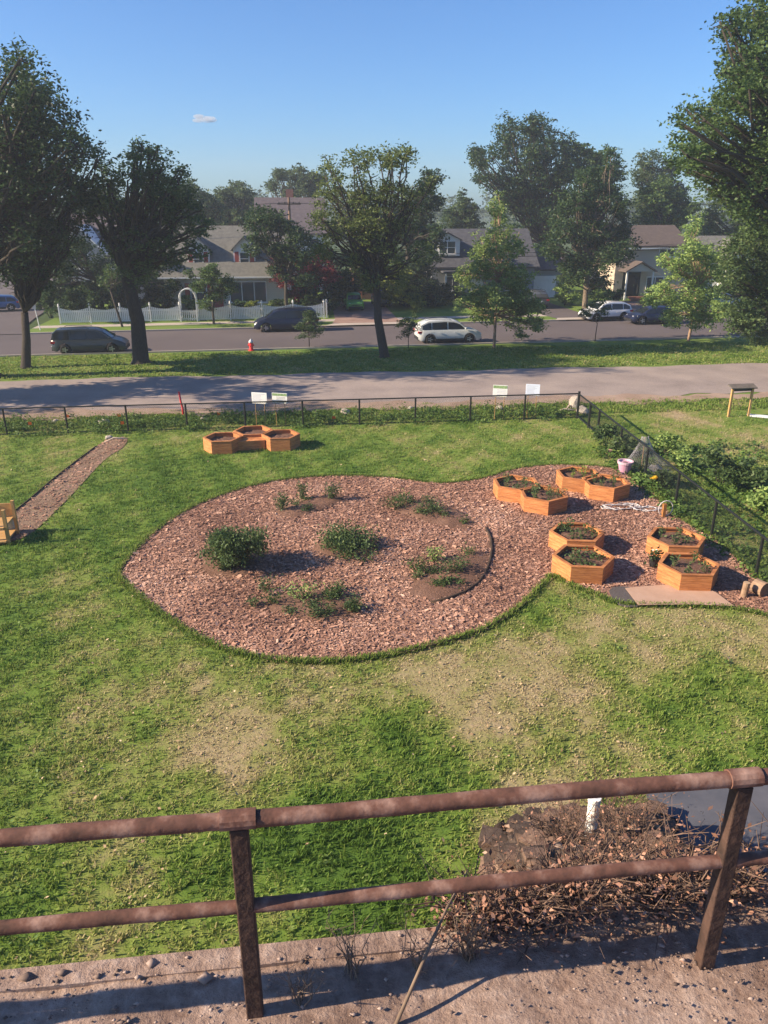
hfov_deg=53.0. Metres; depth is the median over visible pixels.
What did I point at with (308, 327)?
sapling
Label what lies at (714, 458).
weedy bush
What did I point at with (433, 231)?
conifer tree
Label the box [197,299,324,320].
white fence
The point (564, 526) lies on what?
garden plant
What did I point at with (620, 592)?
rubber mat
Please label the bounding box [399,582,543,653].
edging
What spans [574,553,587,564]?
garden plant
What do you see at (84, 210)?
background tree
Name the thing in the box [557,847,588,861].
rubble stone
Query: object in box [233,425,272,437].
raised bed
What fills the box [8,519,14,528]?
feed sack
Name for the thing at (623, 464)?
flower pot
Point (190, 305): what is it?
shrub
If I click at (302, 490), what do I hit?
garden plant
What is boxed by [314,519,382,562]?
garden bush
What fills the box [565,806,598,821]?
rubble stone
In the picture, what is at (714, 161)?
street tree
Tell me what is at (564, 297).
shrub
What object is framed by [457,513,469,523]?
garden plant
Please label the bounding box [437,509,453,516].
garden plant
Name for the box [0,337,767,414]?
verge
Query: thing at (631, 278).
door
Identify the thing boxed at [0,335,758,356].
kerb
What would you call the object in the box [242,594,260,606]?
garden plant
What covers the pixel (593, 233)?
garden tree
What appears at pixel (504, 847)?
rubble stone
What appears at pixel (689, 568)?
garden plant
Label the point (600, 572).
raised bed
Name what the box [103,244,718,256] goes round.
cable
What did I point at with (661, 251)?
window
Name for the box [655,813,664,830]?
rubble stone
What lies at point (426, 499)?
garden plant
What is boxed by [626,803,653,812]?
rubble stone
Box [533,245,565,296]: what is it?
garage
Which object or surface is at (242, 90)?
sky
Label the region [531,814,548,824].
rubble stone
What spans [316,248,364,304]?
garden tree
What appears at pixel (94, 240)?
corner house
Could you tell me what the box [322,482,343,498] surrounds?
garden plant
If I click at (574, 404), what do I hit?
rock
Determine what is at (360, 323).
driveway apron
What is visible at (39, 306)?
shrub
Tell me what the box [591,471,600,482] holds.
garden plant
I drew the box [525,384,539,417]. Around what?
notice sign
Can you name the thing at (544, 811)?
rubble stone
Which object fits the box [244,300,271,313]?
shrub
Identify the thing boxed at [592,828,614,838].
rubble stone
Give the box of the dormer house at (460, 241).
[414,228,539,300]
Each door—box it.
[214,288,223,310]
[362,287,371,299]
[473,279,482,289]
[533,276,555,296]
[626,275,635,294]
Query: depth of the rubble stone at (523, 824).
11.65 m
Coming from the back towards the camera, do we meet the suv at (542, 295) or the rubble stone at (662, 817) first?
the suv at (542, 295)
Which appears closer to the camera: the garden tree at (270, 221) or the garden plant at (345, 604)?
the garden plant at (345, 604)
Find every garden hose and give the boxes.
[601,503,639,509]
[633,505,661,511]
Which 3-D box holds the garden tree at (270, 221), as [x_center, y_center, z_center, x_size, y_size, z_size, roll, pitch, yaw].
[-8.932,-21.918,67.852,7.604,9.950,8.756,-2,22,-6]
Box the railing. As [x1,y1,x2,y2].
[0,766,767,1018]
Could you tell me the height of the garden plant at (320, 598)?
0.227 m
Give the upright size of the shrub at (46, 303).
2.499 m
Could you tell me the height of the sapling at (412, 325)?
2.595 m
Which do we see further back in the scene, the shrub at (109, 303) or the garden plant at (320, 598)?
the shrub at (109, 303)
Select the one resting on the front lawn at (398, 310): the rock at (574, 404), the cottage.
the cottage
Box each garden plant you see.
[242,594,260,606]
[253,572,282,592]
[260,584,285,604]
[272,492,292,511]
[278,576,324,600]
[281,602,300,615]
[290,497,303,504]
[293,480,311,498]
[298,600,333,619]
[301,503,311,511]
[303,598,320,607]
[316,594,330,603]
[317,581,350,597]
[320,579,341,590]
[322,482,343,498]
[323,589,338,600]
[325,597,337,614]
[340,597,351,608]
[341,592,366,612]
[346,598,365,610]
[377,488,413,509]
[400,555,432,572]
[409,495,453,516]
[411,567,423,578]
[421,493,436,501]
[421,562,438,575]
[422,542,446,562]
[426,578,443,585]
[430,565,441,574]
[430,574,449,586]
[434,549,470,573]
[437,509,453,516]
[438,575,452,583]
[454,576,471,588]
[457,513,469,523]
[459,545,476,554]
[500,477,511,486]
[528,485,540,497]
[529,482,540,494]
[546,489,555,499]
[555,488,566,496]
[557,521,568,531]
[564,548,582,557]
[564,553,577,564]
[566,517,573,531]
[567,527,577,538]
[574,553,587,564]
[575,548,590,557]
[577,528,586,539]
[580,466,591,476]
[585,558,595,565]
[586,546,598,557]
[588,525,597,537]
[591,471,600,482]
[591,549,605,560]
[658,526,666,536]
[668,535,679,543]
[670,553,680,565]
[676,525,685,538]
[678,535,693,542]
[684,562,698,572]
[686,548,700,562]
[698,560,711,571]
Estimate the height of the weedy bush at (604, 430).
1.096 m
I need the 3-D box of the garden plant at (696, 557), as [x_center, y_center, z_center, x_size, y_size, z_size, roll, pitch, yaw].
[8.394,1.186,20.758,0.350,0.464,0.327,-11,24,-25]
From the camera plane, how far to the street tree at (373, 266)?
47.97 m
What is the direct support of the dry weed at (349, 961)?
on the walkway
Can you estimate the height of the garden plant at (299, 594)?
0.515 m
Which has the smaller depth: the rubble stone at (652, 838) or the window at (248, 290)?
the rubble stone at (652, 838)
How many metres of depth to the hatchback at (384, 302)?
76.51 m
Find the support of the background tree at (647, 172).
on the front lawn at (398, 310)
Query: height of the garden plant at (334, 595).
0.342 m
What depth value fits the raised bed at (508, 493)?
26.28 m
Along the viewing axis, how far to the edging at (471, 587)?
20.64 m
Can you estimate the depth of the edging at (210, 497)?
24.77 m
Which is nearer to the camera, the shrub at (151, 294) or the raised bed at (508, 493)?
the raised bed at (508, 493)
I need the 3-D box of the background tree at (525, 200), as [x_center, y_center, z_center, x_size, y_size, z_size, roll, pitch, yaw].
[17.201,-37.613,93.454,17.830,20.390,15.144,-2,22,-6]
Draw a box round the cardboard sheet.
[625,585,733,605]
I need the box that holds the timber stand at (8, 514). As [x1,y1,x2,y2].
[0,500,19,544]
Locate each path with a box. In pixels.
[0,363,767,411]
[10,437,126,540]
[623,301,642,310]
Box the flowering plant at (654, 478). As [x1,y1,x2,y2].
[647,475,657,485]
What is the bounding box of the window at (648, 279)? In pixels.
[644,277,663,293]
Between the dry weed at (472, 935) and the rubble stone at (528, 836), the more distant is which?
the rubble stone at (528, 836)
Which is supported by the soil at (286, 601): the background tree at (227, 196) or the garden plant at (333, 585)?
the garden plant at (333, 585)
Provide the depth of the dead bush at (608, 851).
7.10 m
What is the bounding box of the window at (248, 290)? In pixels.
[230,281,267,302]
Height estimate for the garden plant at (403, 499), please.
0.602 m
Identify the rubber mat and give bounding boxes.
[609,586,641,606]
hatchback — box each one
[0,295,20,310]
[343,292,364,310]
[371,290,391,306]
[578,300,632,321]
[624,305,675,324]
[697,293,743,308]
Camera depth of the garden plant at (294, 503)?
25.83 m
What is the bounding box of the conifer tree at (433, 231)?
[390,166,449,306]
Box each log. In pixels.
[740,581,750,597]
[750,578,767,596]
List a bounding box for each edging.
[16,446,96,510]
[121,474,407,571]
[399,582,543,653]
[430,527,493,603]
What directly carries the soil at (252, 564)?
on the mulch ground at (607, 589)
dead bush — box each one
[400,822,537,959]
[436,838,610,964]
[437,819,554,905]
[473,801,672,964]
[478,821,625,914]
[486,756,622,850]
[521,797,711,889]
[530,821,666,896]
[532,754,689,836]
[550,837,697,908]
[552,766,723,858]
[577,793,767,962]
[615,816,767,904]
[653,801,767,954]
[713,823,767,891]
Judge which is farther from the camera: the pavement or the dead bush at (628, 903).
the pavement
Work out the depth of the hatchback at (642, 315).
66.07 m
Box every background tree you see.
[48,188,162,231]
[178,176,231,225]
[213,179,257,225]
[264,162,331,196]
[327,200,407,256]
[437,187,487,228]
[464,108,582,244]
[564,139,628,218]
[627,148,690,224]
[636,173,702,232]
[694,177,759,235]
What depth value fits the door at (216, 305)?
71.57 m
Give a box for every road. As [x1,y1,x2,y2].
[0,317,767,354]
[645,785,767,892]
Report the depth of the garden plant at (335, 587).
19.74 m
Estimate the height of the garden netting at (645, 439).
1.333 m
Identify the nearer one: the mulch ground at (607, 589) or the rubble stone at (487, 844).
the rubble stone at (487, 844)
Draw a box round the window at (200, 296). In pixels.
[190,284,206,301]
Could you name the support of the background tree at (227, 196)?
on the front lawn at (398, 310)
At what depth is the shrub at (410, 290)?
76.31 m
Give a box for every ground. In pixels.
[0,210,726,334]
[123,465,767,659]
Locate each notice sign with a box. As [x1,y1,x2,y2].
[251,392,266,424]
[272,393,286,425]
[493,385,507,418]
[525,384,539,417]
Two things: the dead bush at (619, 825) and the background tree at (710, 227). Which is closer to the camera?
the dead bush at (619, 825)
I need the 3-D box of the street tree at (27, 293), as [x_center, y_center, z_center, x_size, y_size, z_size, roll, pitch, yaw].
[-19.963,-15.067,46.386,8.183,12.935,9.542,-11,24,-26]
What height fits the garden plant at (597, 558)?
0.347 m
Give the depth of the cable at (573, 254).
79.95 m
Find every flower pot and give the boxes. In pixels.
[617,458,633,474]
[643,545,663,567]
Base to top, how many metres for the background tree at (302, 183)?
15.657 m
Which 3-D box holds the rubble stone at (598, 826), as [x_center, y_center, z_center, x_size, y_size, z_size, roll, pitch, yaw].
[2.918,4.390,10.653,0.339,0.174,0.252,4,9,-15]
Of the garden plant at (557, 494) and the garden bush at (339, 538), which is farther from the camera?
the garden plant at (557, 494)
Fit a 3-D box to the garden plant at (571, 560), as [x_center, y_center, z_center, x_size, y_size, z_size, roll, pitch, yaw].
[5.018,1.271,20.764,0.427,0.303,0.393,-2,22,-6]
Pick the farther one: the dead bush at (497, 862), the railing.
the dead bush at (497, 862)
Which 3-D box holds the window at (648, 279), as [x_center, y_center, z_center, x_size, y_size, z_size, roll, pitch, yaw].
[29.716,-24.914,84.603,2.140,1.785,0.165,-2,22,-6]
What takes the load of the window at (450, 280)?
in the dormer house at (460, 241)
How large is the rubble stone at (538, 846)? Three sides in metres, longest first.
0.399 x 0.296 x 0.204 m
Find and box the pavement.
[34,310,738,327]
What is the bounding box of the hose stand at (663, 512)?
[658,500,672,516]
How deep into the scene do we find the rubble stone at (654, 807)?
12.50 m
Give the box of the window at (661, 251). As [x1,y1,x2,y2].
[657,247,675,257]
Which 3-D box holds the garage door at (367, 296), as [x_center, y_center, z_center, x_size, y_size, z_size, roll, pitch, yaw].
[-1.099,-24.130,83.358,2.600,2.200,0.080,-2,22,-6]
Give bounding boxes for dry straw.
[0,417,766,959]
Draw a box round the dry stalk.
[394,866,467,1023]
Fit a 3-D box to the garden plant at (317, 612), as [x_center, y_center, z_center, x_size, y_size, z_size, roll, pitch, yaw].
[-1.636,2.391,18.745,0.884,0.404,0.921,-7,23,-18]
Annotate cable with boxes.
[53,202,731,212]
[99,247,713,260]
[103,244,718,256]
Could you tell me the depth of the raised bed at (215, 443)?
31.46 m
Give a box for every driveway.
[332,301,398,325]
[534,303,577,319]
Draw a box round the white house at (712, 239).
[681,236,758,291]
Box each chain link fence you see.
[0,391,580,434]
[577,394,767,581]
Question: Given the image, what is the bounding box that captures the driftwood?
[104,437,127,442]
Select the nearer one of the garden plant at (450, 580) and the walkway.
the walkway
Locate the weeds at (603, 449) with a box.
[589,437,767,582]
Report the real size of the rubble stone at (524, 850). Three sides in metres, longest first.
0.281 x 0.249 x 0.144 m
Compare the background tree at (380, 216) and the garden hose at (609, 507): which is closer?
the garden hose at (609, 507)
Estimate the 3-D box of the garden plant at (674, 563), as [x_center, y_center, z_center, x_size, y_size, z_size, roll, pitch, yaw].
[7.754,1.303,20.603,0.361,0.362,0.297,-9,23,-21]
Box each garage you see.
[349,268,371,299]
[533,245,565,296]
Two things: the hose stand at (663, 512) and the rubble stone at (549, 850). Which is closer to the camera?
the rubble stone at (549, 850)
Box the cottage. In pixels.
[157,222,290,315]
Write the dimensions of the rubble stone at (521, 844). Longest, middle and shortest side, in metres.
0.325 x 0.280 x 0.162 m
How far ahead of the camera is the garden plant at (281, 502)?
25.30 m
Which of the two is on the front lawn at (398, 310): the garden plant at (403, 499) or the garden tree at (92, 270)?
the garden tree at (92, 270)
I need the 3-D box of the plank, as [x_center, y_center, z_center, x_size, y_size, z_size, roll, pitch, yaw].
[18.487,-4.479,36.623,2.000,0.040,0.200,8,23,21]
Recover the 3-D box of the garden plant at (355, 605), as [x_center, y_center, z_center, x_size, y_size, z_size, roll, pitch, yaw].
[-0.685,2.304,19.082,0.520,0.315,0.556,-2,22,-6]
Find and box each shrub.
[36,279,76,313]
[38,292,58,317]
[49,298,95,320]
[57,279,120,316]
[92,296,127,319]
[100,279,147,307]
[140,294,178,318]
[141,279,183,314]
[181,294,200,315]
[231,299,252,315]
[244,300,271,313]
[269,297,298,306]
[287,284,321,303]
[299,290,342,311]
[392,283,436,306]
[431,279,451,295]
[441,283,465,304]
[551,284,581,304]
[593,287,615,301]
[610,288,625,300]
[636,297,670,306]
[642,284,671,300]
[728,291,744,297]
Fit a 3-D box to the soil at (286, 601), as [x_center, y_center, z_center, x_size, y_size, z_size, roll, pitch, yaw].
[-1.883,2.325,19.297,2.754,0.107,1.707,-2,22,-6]
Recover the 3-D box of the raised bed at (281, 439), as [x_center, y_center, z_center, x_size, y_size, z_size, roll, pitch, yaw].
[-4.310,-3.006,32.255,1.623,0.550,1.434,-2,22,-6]
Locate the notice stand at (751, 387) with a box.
[727,383,757,416]
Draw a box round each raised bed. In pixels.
[203,432,242,454]
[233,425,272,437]
[261,429,300,451]
[493,474,539,503]
[520,485,567,515]
[548,522,604,550]
[551,544,614,584]
[556,466,601,493]
[582,473,630,502]
[645,527,705,557]
[656,552,719,590]
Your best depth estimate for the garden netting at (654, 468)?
29.11 m
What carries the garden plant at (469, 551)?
on the soil at (422, 588)
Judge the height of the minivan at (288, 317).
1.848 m
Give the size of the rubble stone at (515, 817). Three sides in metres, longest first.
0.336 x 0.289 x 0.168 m
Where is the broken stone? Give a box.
[473,807,705,919]
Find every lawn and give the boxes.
[0,399,767,969]
[40,272,757,325]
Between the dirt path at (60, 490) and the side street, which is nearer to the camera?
the dirt path at (60, 490)
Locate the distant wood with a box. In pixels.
[42,181,731,236]
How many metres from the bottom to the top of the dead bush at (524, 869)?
0.584 m
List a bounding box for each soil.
[200,532,263,578]
[257,590,362,621]
[275,494,343,517]
[313,534,377,560]
[386,498,473,528]
[405,551,487,599]
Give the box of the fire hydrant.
[248,339,253,350]
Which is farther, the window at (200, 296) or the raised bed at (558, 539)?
the window at (200, 296)
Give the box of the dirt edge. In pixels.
[0,392,767,421]
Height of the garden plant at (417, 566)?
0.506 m
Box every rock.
[340,408,349,414]
[569,395,577,407]
[579,405,588,414]
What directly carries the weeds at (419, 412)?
on the lawn at (102, 889)
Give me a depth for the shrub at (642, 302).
70.87 m
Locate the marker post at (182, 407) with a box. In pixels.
[178,392,183,413]
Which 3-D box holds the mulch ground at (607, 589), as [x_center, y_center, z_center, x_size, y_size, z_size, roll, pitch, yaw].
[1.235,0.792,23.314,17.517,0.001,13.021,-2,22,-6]
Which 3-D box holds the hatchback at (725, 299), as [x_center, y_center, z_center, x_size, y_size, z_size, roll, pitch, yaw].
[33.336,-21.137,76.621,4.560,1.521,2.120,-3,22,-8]
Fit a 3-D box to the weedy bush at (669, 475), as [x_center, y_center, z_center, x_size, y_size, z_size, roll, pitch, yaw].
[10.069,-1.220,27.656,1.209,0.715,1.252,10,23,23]
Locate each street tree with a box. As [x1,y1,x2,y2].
[0,32,106,377]
[0,140,116,368]
[72,135,220,364]
[304,139,444,357]
[657,0,767,240]
[705,218,767,347]
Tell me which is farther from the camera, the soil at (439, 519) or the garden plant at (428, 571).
the soil at (439, 519)
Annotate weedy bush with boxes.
[591,423,622,446]
[608,428,645,455]
[647,468,677,487]
[649,431,686,452]
[667,444,708,470]
[696,443,741,486]
[727,456,767,491]
[744,483,767,515]
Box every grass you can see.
[0,397,767,430]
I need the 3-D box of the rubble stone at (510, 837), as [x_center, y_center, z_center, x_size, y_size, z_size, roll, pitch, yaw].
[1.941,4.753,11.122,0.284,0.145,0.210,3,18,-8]
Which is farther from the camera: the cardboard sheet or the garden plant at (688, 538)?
the garden plant at (688, 538)
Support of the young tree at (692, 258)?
on the verge at (647, 342)
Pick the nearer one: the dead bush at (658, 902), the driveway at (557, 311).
the dead bush at (658, 902)
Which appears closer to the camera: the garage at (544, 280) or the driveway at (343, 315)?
the driveway at (343, 315)
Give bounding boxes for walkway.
[0,913,767,1023]
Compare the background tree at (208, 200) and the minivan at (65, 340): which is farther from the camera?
the background tree at (208, 200)
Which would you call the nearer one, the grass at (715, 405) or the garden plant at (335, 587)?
the garden plant at (335, 587)
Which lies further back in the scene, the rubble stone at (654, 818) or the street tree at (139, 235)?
the street tree at (139, 235)
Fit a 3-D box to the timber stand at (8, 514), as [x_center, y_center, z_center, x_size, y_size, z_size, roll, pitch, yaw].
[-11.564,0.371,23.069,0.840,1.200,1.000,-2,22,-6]
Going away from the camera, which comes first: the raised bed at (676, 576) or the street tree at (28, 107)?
the raised bed at (676, 576)
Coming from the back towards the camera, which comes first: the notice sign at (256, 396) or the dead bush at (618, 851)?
the notice sign at (256, 396)
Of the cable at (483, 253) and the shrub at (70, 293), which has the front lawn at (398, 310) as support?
the shrub at (70, 293)
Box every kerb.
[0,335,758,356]
[0,894,767,992]
[30,325,329,333]
[460,320,565,323]
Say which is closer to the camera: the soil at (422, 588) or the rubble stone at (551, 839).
the rubble stone at (551, 839)
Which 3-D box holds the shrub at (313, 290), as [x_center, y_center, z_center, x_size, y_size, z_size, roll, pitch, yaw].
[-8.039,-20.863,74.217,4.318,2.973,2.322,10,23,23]
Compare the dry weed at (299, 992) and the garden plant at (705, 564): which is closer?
the dry weed at (299, 992)
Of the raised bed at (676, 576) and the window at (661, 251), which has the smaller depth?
the raised bed at (676, 576)
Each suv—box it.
[414,317,481,343]
[528,289,549,307]
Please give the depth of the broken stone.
10.90 m
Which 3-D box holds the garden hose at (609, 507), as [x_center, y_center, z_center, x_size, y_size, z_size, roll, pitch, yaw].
[7.857,-0.195,25.656,1.339,0.074,0.578,-2,22,-6]
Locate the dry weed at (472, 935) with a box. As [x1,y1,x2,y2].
[426,866,491,966]
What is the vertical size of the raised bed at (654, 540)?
0.530 m
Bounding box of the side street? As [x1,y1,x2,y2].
[0,274,53,333]
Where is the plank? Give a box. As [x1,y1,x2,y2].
[750,415,767,417]
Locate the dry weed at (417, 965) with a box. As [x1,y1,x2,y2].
[389,898,448,974]
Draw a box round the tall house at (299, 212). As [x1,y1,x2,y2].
[254,189,326,289]
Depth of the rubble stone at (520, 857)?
9.72 m
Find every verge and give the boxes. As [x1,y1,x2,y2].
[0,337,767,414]
[30,314,706,331]
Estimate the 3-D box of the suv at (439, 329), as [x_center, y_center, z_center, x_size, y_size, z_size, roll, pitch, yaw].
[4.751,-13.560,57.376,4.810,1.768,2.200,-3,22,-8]
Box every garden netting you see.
[618,436,669,474]
[647,465,667,472]
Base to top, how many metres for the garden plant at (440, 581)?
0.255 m
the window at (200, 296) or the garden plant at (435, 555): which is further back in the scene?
the window at (200, 296)
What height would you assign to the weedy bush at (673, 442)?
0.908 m
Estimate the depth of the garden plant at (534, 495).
25.26 m
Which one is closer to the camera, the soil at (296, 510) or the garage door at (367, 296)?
the soil at (296, 510)
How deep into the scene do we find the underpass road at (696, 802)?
12.71 m
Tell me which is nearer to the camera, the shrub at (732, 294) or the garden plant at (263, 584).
the garden plant at (263, 584)
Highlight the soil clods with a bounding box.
[200,494,486,619]
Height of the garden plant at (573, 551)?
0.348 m
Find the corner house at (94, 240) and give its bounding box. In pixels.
[65,215,145,298]
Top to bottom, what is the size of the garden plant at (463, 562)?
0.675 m
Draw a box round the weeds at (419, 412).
[0,399,574,436]
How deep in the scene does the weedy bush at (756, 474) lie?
26.96 m
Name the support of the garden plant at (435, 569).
on the soil at (422, 588)
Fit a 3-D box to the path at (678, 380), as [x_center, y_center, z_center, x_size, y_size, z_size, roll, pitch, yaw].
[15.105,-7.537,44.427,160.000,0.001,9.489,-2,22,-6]
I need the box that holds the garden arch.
[178,288,197,321]
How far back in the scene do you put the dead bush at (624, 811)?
10.98 m
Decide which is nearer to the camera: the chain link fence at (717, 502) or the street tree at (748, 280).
the chain link fence at (717, 502)
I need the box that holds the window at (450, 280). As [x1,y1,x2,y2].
[447,276,459,291]
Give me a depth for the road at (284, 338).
60.19 m
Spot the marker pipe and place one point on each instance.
(593, 801)
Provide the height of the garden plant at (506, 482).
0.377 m
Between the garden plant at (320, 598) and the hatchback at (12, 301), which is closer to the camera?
the garden plant at (320, 598)
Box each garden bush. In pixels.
[194,522,273,571]
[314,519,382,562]
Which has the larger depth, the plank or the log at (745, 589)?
the plank
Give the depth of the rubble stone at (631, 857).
8.42 m
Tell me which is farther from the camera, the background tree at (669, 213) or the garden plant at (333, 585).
the background tree at (669, 213)
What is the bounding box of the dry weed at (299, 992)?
[262,950,334,1009]
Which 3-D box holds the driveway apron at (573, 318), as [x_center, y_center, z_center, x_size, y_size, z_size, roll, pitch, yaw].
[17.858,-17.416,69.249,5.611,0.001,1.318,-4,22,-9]
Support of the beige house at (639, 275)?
on the front lawn at (398, 310)
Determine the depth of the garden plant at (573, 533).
22.28 m
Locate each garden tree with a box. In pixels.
[41,236,182,306]
[95,263,137,326]
[180,262,240,323]
[237,202,322,305]
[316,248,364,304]
[351,264,425,306]
[531,146,648,308]
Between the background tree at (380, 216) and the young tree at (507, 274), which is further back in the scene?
the background tree at (380, 216)
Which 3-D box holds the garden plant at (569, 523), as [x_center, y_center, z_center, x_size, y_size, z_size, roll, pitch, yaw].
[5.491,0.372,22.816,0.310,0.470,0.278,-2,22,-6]
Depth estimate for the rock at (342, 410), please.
37.39 m
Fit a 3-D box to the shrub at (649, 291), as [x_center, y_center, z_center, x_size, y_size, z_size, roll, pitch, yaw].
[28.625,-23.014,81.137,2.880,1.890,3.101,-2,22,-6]
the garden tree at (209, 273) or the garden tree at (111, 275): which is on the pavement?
the garden tree at (209, 273)
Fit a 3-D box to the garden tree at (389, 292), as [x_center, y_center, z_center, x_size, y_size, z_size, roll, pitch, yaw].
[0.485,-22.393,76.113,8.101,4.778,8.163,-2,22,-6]
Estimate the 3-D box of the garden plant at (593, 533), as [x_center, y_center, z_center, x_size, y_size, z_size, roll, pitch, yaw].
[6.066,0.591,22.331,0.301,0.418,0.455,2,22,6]
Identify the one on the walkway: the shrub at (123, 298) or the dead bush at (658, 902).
the dead bush at (658, 902)
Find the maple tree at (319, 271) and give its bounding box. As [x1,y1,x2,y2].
[267,248,343,302]
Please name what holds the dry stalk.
on the walkway
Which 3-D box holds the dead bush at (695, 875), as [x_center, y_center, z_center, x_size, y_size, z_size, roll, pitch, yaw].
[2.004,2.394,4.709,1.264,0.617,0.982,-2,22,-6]
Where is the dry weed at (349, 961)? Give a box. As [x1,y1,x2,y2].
[325,907,386,982]
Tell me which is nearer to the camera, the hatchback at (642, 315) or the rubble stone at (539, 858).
the rubble stone at (539, 858)
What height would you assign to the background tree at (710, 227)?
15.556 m
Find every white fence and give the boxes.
[57,302,180,323]
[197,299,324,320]
[325,291,328,317]
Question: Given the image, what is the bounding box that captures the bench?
[238,437,264,450]
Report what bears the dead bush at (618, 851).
on the bank
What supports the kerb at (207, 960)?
on the embankment
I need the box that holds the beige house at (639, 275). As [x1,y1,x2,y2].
[583,225,686,300]
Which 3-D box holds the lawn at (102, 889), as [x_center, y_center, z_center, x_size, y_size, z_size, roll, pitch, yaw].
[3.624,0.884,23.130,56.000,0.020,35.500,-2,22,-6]
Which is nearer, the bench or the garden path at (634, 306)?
the bench
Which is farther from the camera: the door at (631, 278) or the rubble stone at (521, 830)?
the door at (631, 278)
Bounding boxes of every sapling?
[294,309,324,346]
[393,312,420,347]
[577,293,612,341]
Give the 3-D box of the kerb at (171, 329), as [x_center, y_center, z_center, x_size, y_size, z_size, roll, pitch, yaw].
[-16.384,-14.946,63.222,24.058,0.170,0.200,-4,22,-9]
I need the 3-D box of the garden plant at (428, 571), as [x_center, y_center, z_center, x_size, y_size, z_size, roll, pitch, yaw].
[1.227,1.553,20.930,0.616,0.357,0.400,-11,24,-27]
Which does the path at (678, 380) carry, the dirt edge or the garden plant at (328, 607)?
the dirt edge
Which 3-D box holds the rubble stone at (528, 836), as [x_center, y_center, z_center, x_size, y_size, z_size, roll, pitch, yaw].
[2.055,4.450,10.370,0.402,0.203,0.308,8,28,41]
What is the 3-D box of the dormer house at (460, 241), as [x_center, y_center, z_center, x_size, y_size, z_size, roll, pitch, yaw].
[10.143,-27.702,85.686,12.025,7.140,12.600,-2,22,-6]
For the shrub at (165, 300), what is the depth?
68.40 m
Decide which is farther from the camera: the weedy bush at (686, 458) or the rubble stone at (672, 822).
the weedy bush at (686, 458)
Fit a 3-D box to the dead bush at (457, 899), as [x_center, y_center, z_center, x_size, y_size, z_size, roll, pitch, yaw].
[0.425,1.921,3.829,0.715,0.410,0.732,-2,22,-6]
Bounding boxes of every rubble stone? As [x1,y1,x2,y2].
[478,824,503,848]
[479,861,498,874]
[481,833,491,850]
[483,853,492,862]
[496,843,515,868]
[505,846,517,870]
[506,813,523,823]
[507,834,513,842]
[513,826,526,843]
[515,852,525,868]
[516,820,531,828]
[516,842,524,847]
[517,827,549,845]
[519,847,554,868]
[521,847,545,865]
[522,806,541,818]
[524,845,553,848]
[529,836,547,844]
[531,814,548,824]
[534,860,549,867]
[538,855,560,864]
[543,806,556,813]
[545,835,560,844]
[546,810,564,821]
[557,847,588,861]
[558,802,578,809]
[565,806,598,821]
[582,821,609,829]
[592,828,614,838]
[620,851,645,860]
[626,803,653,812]
[628,816,648,826]
[630,809,656,822]
[636,833,655,845]
[644,830,662,836]
[648,800,667,814]
[650,812,661,826]
[653,837,681,854]
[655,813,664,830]
[658,815,669,826]
[668,819,679,833]
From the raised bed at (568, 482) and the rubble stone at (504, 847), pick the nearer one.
the rubble stone at (504, 847)
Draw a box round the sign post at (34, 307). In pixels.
[32,305,40,329]
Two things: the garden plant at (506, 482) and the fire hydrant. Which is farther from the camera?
the fire hydrant
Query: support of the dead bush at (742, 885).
on the walkway
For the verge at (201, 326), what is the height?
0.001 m
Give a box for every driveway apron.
[324,322,409,325]
[556,317,614,319]
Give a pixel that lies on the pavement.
(183, 323)
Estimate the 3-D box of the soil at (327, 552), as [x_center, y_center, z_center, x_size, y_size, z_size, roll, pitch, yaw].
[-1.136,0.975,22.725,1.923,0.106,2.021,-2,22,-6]
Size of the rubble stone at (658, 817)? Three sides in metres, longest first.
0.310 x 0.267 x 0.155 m
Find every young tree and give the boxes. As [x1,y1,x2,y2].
[452,190,551,347]
[639,211,734,340]
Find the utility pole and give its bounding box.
[277,197,300,287]
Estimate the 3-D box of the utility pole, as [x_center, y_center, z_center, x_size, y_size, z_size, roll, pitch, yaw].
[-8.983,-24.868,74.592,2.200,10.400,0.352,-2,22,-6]
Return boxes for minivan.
[50,325,129,353]
[254,306,317,331]
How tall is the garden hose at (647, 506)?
0.079 m
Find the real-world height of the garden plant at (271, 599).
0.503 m
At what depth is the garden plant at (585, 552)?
21.13 m
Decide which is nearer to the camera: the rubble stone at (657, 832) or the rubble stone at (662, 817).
the rubble stone at (657, 832)
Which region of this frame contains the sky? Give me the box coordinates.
[0,0,766,209]
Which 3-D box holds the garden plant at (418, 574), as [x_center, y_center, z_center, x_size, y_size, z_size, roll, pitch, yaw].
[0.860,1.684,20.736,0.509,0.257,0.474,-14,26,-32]
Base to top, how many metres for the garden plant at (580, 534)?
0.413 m
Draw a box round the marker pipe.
[584,798,600,836]

